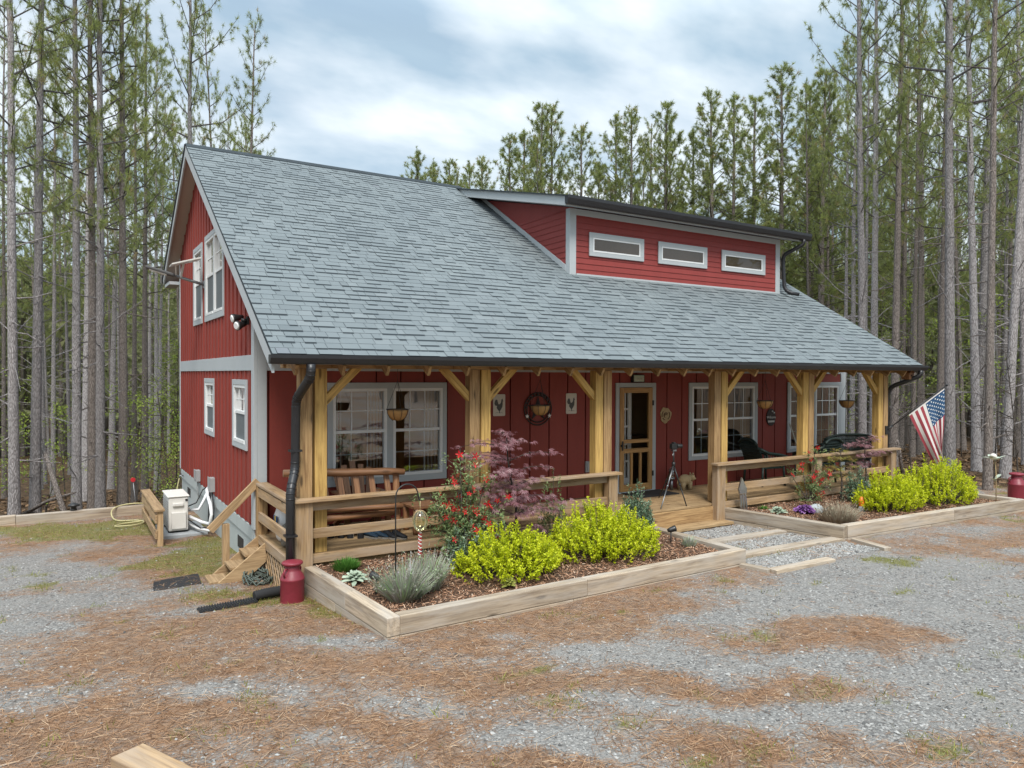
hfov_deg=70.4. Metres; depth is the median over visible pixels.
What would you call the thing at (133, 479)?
reflector stake
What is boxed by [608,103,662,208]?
pine tree
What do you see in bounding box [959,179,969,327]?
pine tree
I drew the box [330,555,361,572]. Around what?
dianthus
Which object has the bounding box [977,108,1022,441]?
pine tree
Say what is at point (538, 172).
pine tree
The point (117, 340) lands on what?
pine tree
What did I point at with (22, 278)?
pine tree
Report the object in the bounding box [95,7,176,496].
pine tree
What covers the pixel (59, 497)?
fallen log
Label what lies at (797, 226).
pine tree
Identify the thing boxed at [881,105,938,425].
pine tree
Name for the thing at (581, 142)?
pine tree
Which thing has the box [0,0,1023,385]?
sky
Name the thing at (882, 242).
pine tree
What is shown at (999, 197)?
pine tree
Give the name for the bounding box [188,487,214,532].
line set
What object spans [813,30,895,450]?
pine tree
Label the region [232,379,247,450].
window
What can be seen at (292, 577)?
milk can
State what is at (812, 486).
red azalea
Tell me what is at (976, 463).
pine tree
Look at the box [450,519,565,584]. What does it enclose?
spirea bush
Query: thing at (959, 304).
leafy sapling
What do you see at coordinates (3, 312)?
pine tree
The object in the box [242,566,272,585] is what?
cable coil
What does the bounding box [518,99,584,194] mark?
pine tree
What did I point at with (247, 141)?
pine tree
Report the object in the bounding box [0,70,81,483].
pine tree
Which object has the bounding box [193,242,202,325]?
window
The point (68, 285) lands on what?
pine tree
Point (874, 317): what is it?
pine tree
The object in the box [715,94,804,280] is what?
pine tree
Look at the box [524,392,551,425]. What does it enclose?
star plaque
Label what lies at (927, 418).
flag
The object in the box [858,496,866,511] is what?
garden gnome
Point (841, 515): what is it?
dry lavender
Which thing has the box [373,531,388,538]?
shoe
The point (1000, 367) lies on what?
leafy sapling
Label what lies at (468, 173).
pine tree
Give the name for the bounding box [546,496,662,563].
spirea bush
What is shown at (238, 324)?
floodlight
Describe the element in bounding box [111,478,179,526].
garden hose
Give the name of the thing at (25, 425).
leafy sapling
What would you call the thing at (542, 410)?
hanging basket
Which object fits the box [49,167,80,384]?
pine tree
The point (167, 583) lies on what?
rubber mat
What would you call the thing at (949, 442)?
pine tree
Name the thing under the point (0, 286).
pine tree
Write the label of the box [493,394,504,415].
rooster sign
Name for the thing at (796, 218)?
pine tree
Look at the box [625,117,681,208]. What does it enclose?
pine tree
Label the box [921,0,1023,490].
pine tree
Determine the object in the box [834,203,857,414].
pine tree
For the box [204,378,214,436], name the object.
window
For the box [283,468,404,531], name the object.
log bench
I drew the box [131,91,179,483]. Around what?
pine tree
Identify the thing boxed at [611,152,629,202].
pine tree
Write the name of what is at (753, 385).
window
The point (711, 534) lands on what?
path gravel
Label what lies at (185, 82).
pine tree
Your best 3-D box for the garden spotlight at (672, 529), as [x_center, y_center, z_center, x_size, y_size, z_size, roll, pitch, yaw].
[2.300,2.205,10.450,0.133,0.342,0.092,0,1,-15]
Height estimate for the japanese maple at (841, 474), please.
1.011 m
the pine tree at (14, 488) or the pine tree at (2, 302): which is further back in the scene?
the pine tree at (2, 302)
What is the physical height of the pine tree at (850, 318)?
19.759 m
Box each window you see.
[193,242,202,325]
[204,229,223,321]
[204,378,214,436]
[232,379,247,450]
[327,382,446,486]
[589,232,643,261]
[658,241,706,268]
[688,382,757,460]
[721,250,765,274]
[786,382,840,452]
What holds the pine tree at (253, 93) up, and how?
on the ground at (800, 607)
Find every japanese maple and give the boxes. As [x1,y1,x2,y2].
[450,428,575,536]
[822,448,859,497]
[843,435,891,482]
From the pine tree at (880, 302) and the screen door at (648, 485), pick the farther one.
the pine tree at (880, 302)
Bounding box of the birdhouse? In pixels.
[901,371,914,378]
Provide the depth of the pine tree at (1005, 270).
30.11 m
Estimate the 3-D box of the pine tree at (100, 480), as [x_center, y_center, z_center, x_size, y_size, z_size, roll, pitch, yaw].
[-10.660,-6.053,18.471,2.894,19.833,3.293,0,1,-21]
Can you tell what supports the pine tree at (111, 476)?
on the ground at (800, 607)
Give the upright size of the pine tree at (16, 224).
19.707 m
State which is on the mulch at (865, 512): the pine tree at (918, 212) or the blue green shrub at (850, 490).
the blue green shrub at (850, 490)
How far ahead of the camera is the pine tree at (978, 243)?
41.88 m
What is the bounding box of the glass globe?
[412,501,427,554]
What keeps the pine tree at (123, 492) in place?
on the ground at (800, 607)
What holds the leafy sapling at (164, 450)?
on the ground at (800, 607)
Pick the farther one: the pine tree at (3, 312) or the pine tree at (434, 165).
the pine tree at (434, 165)
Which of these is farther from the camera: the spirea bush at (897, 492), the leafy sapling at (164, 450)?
the leafy sapling at (164, 450)
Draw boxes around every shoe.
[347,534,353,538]
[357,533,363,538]
[364,532,377,538]
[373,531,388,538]
[383,530,396,539]
[392,530,407,539]
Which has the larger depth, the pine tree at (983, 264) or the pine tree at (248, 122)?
the pine tree at (248, 122)
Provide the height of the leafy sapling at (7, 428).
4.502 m
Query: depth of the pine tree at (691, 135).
37.65 m
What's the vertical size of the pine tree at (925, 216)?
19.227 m
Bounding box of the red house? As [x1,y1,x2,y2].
[162,143,928,585]
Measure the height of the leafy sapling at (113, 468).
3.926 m
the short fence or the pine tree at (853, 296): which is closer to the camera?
the short fence
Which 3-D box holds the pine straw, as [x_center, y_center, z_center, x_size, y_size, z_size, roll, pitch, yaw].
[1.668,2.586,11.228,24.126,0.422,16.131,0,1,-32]
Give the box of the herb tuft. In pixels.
[679,535,698,546]
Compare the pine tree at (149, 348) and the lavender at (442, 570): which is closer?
the lavender at (442, 570)
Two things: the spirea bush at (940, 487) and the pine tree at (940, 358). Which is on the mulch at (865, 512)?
the spirea bush at (940, 487)
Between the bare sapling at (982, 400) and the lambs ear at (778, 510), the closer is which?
the lambs ear at (778, 510)
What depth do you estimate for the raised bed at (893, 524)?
12.19 m
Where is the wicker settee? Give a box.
[814,433,871,476]
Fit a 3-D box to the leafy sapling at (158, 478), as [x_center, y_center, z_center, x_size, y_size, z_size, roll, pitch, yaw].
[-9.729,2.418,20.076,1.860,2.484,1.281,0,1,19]
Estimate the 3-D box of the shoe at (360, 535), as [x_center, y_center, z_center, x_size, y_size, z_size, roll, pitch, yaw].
[-2.075,2.064,9.954,0.092,0.270,0.108,0,-11,-14]
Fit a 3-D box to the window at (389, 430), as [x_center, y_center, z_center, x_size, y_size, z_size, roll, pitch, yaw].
[-1.919,0.757,11.345,1.970,1.560,0.084,0,1,-32]
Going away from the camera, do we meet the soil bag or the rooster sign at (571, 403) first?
the soil bag
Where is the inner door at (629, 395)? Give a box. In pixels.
[624,393,631,484]
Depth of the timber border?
14.30 m
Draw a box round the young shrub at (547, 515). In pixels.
[536,467,566,538]
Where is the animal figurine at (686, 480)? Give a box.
[677,472,695,490]
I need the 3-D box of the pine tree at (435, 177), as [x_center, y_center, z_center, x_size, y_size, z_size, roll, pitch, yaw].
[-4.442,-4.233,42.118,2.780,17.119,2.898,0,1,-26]
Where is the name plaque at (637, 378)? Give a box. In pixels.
[631,375,644,381]
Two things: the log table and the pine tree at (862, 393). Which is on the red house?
the log table
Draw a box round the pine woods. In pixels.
[0,193,1019,456]
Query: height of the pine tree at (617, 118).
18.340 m
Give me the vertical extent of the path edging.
0.106 m
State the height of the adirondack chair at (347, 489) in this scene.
0.956 m
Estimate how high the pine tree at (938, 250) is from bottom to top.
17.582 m
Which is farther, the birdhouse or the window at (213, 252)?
the birdhouse
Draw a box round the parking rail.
[111,744,191,767]
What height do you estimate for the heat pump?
0.755 m
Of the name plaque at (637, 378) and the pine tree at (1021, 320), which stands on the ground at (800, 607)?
the pine tree at (1021, 320)
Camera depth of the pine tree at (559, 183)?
40.97 m
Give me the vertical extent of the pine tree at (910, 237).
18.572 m
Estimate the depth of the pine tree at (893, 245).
41.16 m
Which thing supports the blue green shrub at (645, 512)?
on the mulch at (552, 579)
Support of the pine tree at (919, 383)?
on the ground at (800, 607)
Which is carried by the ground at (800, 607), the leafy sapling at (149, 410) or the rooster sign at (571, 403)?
the leafy sapling at (149, 410)
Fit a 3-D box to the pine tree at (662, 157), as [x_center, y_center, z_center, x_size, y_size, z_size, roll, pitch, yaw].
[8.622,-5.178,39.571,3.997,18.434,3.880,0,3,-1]
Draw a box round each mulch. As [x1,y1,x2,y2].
[318,533,715,612]
[742,495,995,522]
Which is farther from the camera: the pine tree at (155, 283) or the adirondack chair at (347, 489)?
the pine tree at (155, 283)
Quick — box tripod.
[658,442,686,508]
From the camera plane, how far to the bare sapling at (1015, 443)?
17.45 m
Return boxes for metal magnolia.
[985,453,1004,500]
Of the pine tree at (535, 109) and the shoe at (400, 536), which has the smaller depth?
the shoe at (400, 536)
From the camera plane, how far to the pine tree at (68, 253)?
52.13 m
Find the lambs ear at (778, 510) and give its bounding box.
[769,506,787,514]
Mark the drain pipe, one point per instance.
(265, 593)
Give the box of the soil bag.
[273,508,285,540]
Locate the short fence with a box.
[141,489,164,546]
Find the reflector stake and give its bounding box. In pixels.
[131,477,135,504]
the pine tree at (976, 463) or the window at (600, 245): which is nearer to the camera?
the window at (600, 245)
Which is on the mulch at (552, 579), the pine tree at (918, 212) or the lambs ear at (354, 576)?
the lambs ear at (354, 576)
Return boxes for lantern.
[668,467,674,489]
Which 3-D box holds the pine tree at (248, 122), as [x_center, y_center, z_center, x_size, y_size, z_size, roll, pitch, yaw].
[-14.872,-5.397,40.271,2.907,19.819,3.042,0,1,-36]
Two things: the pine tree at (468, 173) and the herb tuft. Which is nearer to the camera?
the herb tuft
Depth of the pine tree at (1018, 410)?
26.00 m
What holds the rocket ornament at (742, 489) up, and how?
on the mulch at (865, 512)
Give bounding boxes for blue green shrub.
[616,479,654,531]
[841,467,870,499]
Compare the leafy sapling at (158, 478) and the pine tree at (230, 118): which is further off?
the pine tree at (230, 118)
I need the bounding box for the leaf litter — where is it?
[0,444,1023,514]
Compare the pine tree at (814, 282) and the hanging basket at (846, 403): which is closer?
the hanging basket at (846, 403)
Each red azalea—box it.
[408,450,512,560]
[781,444,839,503]
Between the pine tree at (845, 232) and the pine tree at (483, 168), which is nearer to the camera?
the pine tree at (845, 232)
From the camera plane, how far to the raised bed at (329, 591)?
8.04 m
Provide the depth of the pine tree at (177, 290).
33.31 m
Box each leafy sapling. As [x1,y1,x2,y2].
[0,368,50,514]
[0,410,42,494]
[25,401,71,498]
[25,476,71,512]
[85,384,156,503]
[116,375,179,493]
[121,381,181,498]
[136,430,181,500]
[143,335,179,485]
[828,289,927,419]
[828,388,857,434]
[847,283,958,450]
[916,295,1003,455]
[955,292,1019,461]
[995,275,1019,394]
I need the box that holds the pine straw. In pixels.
[0,482,1023,767]
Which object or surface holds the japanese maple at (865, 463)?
on the mulch at (865, 512)
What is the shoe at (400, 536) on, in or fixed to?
on the red house
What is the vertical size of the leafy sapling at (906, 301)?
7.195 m
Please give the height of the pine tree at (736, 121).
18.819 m
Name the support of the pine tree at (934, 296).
on the ground at (800, 607)
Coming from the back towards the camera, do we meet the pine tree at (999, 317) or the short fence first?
the pine tree at (999, 317)
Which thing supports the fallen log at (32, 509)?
on the ground at (800, 607)
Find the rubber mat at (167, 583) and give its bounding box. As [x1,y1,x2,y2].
[153,573,201,590]
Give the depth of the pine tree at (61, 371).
44.70 m
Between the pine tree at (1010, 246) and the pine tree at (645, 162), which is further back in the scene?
the pine tree at (645, 162)
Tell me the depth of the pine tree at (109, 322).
36.10 m
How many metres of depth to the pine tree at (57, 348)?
47.20 m
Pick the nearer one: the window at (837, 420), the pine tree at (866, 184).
the window at (837, 420)
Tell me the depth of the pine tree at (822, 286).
32.76 m
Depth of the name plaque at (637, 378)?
13.90 m
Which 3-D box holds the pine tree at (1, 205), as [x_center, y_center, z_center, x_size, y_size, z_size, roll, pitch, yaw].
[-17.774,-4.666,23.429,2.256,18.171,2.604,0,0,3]
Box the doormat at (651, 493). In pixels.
[621,489,678,497]
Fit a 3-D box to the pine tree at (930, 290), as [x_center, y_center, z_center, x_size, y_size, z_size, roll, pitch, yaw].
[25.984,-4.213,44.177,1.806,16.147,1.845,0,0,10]
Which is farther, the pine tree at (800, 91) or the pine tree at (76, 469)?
the pine tree at (800, 91)
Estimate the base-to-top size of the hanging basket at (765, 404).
0.808 m
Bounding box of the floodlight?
[230,314,248,330]
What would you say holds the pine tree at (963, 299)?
on the ground at (800, 607)
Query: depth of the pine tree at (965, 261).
48.50 m
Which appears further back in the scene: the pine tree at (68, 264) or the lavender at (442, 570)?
the pine tree at (68, 264)
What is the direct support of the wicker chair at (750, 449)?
on the red house
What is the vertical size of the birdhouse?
0.200 m
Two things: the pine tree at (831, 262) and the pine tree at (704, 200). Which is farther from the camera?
the pine tree at (704, 200)
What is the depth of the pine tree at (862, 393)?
20.94 m
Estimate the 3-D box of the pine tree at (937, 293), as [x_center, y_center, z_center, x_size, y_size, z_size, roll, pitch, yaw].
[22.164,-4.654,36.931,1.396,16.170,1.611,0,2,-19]
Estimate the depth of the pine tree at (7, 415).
54.86 m
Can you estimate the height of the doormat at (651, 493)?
0.015 m
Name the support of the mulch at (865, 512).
in the raised bed at (893, 524)
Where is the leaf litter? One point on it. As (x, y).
(967, 459)
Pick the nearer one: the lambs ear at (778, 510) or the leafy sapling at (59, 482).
the lambs ear at (778, 510)
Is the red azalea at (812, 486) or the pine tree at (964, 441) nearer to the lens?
the red azalea at (812, 486)
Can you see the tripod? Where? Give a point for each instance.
(674, 446)
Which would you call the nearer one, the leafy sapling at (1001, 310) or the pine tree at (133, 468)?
the pine tree at (133, 468)
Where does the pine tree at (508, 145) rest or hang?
on the ground at (800, 607)
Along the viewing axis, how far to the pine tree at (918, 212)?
26.51 m
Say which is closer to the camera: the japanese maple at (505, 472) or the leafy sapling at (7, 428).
the japanese maple at (505, 472)
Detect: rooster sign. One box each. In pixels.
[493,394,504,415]
[566,393,576,413]
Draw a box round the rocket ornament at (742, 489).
[738,477,747,509]
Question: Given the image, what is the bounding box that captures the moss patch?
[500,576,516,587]
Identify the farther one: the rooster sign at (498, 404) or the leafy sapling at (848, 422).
the leafy sapling at (848, 422)
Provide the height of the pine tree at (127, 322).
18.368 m
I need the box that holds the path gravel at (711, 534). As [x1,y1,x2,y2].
[684,524,878,567]
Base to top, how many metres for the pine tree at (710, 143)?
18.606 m
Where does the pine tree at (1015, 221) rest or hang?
on the ground at (800, 607)
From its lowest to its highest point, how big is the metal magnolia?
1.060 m
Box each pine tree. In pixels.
[0,0,33,498]
[0,0,91,514]
[0,0,105,513]
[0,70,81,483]
[0,113,83,489]
[0,118,29,381]
[0,119,6,224]
[0,123,18,448]
[0,166,17,446]
[0,240,19,443]
[5,191,58,449]
[14,0,141,509]
[15,31,85,496]
[18,0,162,501]
[21,0,150,508]
[21,200,63,457]
[26,167,83,456]
[30,0,153,507]
[33,132,85,474]
[43,205,71,445]
[44,188,84,358]
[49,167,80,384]
[52,0,180,505]
[61,57,168,488]
[80,129,117,397]
[80,160,128,434]
[80,171,85,356]
[82,129,128,444]
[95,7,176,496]
[96,122,142,439]
[103,6,170,502]
[104,153,142,460]
[108,0,258,325]
[126,41,179,490]
[127,137,177,470]
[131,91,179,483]
[138,229,164,334]
[148,109,185,448]
[148,197,177,453]
[169,56,198,207]
[186,4,234,148]
[215,7,276,156]
[220,97,238,149]
[233,108,253,151]
[233,129,254,152]
[240,135,259,153]
[399,146,436,180]
[422,158,445,183]
[429,166,440,182]
[437,157,460,185]
[446,172,456,184]
[454,165,467,187]
[458,160,483,188]
[464,154,498,189]
[481,132,529,191]
[500,127,553,193]
[517,101,573,193]
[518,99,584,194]
[524,131,550,193]
[553,120,612,199]
[553,171,564,193]
[583,162,613,200]
[584,110,648,206]
[606,180,614,200]
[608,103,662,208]
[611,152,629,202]
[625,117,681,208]
[629,139,661,205]
[633,99,701,214]
[646,123,684,210]
[667,127,727,218]
[669,86,769,225]
[684,91,794,273]
[696,165,719,217]
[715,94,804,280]
[728,61,832,300]
[765,79,884,417]
[770,67,894,312]
[781,77,830,296]
[784,125,835,303]
[787,151,830,298]
[801,123,851,435]
[802,64,852,424]
[803,109,830,298]
[804,0,927,468]
[805,81,857,434]
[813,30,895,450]
[817,29,871,439]
[824,100,893,432]
[829,149,871,432]
[829,208,841,426]
[831,28,896,433]
[831,121,892,440]
[834,0,929,462]
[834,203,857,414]
[843,0,955,467]
[848,73,905,429]
[848,93,889,426]
[856,131,907,434]
[856,190,888,429]
[857,145,893,309]
[864,29,942,448]
[865,0,1023,475]
[869,42,940,426]
[870,155,913,376]
[878,0,945,456]
[880,117,915,317]
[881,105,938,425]
[889,3,954,454]
[889,139,936,374]
[891,0,1009,461]
[891,149,936,379]
[900,58,941,451]
[910,127,968,372]
[913,0,1023,471]
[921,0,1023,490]
[924,3,981,450]
[924,211,934,395]
[925,77,982,448]
[925,179,937,259]
[925,192,941,394]
[928,148,963,338]
[930,0,1023,458]
[933,137,979,412]
[954,4,1017,453]
[955,1,1023,478]
[955,135,1017,407]
[955,200,977,359]
[959,155,997,425]
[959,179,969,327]
[965,0,1023,465]
[968,199,1004,336]
[974,111,1017,422]
[976,113,1013,444]
[977,57,1022,450]
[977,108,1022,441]
[978,4,1023,457]
[978,63,1023,367]
[996,151,1017,341]
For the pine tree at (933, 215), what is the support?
on the ground at (800, 607)
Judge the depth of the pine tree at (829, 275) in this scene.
48.00 m
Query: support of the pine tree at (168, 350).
on the ground at (800, 607)
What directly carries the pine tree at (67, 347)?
on the ground at (800, 607)
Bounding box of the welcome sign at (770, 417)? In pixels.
[766,409,775,425]
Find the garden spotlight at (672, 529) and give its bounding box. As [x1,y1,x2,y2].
[667,525,676,541]
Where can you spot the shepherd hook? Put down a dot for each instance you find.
(395, 516)
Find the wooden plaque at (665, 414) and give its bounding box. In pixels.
[660,407,671,423]
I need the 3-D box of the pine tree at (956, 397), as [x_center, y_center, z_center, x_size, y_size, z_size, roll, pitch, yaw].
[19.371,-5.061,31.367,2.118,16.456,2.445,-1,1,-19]
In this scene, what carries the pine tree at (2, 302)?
on the ground at (800, 607)
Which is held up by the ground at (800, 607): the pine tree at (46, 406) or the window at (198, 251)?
the pine tree at (46, 406)
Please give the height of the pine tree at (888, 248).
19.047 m
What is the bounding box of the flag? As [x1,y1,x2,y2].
[885,384,947,463]
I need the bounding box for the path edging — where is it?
[708,529,890,573]
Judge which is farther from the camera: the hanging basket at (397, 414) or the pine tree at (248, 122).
the pine tree at (248, 122)
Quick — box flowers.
[810,504,827,513]
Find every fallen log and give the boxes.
[22,492,75,513]
[30,414,66,510]
[897,440,904,474]
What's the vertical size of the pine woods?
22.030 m
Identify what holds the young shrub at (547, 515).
on the mulch at (552, 579)
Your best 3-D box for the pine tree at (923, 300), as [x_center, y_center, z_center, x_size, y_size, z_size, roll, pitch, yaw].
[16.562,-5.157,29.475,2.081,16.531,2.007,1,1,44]
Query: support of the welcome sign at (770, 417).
attached to the red house
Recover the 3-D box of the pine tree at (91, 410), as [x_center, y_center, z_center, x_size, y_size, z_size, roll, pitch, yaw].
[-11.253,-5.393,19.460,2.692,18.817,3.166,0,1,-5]
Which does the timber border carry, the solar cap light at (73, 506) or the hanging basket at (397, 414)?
the solar cap light at (73, 506)
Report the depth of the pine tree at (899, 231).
21.90 m
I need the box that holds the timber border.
[0,504,143,525]
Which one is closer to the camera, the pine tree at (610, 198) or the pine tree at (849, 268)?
the pine tree at (610, 198)
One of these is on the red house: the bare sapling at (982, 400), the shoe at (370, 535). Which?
the shoe at (370, 535)
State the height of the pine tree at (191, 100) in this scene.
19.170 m
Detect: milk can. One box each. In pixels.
[280,559,304,603]
[1007,472,1023,498]
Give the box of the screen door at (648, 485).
[619,387,653,491]
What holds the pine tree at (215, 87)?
on the ground at (800, 607)
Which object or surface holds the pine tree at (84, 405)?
on the ground at (800, 607)
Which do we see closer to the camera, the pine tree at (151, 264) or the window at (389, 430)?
the window at (389, 430)
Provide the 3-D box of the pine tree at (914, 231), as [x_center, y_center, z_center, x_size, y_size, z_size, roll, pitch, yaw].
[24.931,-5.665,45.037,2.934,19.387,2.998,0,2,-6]
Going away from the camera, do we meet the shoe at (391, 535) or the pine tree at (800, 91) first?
the shoe at (391, 535)
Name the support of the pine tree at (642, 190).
on the ground at (800, 607)
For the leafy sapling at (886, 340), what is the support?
on the ground at (800, 607)
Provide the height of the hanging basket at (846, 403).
0.848 m
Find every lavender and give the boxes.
[361,549,443,602]
[394,543,455,592]
[809,496,868,523]
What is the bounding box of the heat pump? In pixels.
[155,489,207,539]
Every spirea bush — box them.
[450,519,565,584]
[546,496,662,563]
[850,465,928,513]
[904,453,978,505]
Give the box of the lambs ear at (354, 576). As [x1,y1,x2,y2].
[342,569,368,586]
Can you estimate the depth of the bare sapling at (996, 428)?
18.66 m
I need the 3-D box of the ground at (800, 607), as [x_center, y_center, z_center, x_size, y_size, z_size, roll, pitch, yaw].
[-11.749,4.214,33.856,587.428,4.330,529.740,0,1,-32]
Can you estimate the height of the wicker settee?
1.010 m
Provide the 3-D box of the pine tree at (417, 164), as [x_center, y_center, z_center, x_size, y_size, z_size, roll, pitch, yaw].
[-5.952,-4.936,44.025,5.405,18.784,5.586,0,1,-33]
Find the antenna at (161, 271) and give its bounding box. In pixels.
[146,257,203,287]
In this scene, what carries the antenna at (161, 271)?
attached to the red house
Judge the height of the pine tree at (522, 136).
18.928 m
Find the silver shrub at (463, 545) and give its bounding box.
[445,519,495,570]
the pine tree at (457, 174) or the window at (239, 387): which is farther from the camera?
the pine tree at (457, 174)
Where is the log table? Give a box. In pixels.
[402,500,442,534]
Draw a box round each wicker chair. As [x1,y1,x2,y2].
[737,437,787,486]
[792,437,843,481]
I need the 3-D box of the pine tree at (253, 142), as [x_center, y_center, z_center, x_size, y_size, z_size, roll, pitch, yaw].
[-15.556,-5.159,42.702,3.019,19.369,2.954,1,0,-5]
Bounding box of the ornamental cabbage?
[793,504,814,513]
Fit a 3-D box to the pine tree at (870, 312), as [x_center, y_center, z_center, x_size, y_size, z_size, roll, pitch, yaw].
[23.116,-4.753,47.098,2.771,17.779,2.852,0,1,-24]
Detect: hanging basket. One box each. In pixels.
[386,369,408,420]
[530,380,549,415]
[756,381,772,408]
[839,383,854,407]
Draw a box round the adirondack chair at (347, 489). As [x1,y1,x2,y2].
[330,461,390,525]
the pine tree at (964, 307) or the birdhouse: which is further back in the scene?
the pine tree at (964, 307)
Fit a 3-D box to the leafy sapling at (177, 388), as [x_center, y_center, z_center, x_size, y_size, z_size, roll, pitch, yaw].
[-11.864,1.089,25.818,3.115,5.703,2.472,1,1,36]
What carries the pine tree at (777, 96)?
on the ground at (800, 607)
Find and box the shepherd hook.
[395,484,421,576]
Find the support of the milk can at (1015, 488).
on the ground at (800, 607)
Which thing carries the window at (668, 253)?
in the red house
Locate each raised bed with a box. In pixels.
[304,526,745,639]
[725,490,1023,540]
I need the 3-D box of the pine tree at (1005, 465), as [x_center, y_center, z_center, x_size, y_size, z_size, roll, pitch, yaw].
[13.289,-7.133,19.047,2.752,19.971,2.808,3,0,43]
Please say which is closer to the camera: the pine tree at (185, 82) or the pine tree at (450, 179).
the pine tree at (185, 82)
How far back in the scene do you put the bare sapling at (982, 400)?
22.11 m
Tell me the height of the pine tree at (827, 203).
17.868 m
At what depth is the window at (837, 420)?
16.92 m
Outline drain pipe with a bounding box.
[197,586,279,612]
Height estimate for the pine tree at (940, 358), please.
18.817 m
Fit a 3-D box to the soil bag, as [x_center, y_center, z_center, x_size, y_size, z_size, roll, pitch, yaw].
[-3.055,1.839,9.726,0.245,0.550,0.394,0,1,-32]
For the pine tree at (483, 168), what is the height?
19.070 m
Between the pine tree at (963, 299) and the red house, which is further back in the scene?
the pine tree at (963, 299)
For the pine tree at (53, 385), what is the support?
on the ground at (800, 607)
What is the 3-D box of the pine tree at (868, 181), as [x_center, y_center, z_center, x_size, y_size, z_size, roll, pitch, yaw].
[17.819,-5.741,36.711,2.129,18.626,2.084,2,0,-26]
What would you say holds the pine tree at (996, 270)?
on the ground at (800, 607)
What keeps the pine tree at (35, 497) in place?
on the ground at (800, 607)
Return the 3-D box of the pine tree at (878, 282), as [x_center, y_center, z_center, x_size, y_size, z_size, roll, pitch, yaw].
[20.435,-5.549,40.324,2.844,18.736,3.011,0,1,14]
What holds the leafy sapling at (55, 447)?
on the ground at (800, 607)
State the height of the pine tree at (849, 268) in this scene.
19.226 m
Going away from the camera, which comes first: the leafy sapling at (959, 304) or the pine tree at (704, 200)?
the leafy sapling at (959, 304)
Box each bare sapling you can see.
[889,380,924,474]
[956,355,1016,441]
[958,361,1023,477]
[966,334,1023,471]
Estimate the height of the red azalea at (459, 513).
1.507 m
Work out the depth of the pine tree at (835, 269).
38.13 m
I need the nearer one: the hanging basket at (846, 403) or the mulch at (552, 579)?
the mulch at (552, 579)
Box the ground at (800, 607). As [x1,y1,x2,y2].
[0,407,1023,767]
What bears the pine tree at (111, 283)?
on the ground at (800, 607)
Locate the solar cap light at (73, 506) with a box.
[67,503,79,510]
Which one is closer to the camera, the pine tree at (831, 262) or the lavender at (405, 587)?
the lavender at (405, 587)
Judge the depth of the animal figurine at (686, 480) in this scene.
14.26 m
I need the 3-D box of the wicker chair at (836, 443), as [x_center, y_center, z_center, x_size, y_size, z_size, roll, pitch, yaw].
[6.461,1.588,15.359,0.786,0.979,0.796,0,1,-34]
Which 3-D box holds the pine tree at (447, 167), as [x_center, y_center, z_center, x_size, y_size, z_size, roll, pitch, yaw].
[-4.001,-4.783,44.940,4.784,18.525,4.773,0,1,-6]
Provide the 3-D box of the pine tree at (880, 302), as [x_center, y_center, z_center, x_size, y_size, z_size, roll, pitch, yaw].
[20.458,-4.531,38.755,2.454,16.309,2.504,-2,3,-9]
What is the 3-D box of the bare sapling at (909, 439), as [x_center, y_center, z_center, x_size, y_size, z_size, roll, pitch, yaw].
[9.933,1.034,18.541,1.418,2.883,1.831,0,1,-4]
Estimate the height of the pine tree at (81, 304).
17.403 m
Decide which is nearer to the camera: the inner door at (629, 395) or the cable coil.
the cable coil
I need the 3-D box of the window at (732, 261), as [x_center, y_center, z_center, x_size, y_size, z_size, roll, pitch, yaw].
[5.272,-2.754,16.510,1.440,0.460,0.032,0,1,-32]
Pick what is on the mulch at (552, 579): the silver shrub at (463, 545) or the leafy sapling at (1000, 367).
the silver shrub at (463, 545)
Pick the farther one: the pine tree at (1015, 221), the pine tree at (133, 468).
the pine tree at (1015, 221)
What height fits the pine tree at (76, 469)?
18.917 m
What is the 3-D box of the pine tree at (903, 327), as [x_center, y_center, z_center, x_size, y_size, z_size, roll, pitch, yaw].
[17.028,-6.280,31.736,3.077,19.051,3.244,0,1,6]
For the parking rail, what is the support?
on the ground at (800, 607)
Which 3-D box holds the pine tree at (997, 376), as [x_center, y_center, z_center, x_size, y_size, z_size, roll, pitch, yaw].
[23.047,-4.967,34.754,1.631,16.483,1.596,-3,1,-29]
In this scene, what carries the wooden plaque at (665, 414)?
attached to the red house
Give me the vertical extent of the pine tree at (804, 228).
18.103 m
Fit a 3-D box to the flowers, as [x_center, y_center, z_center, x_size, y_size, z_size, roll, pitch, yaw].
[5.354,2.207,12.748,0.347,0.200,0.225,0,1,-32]
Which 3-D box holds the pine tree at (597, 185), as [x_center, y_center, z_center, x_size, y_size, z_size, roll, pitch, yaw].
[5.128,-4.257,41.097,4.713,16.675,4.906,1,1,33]
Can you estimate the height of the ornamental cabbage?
0.169 m

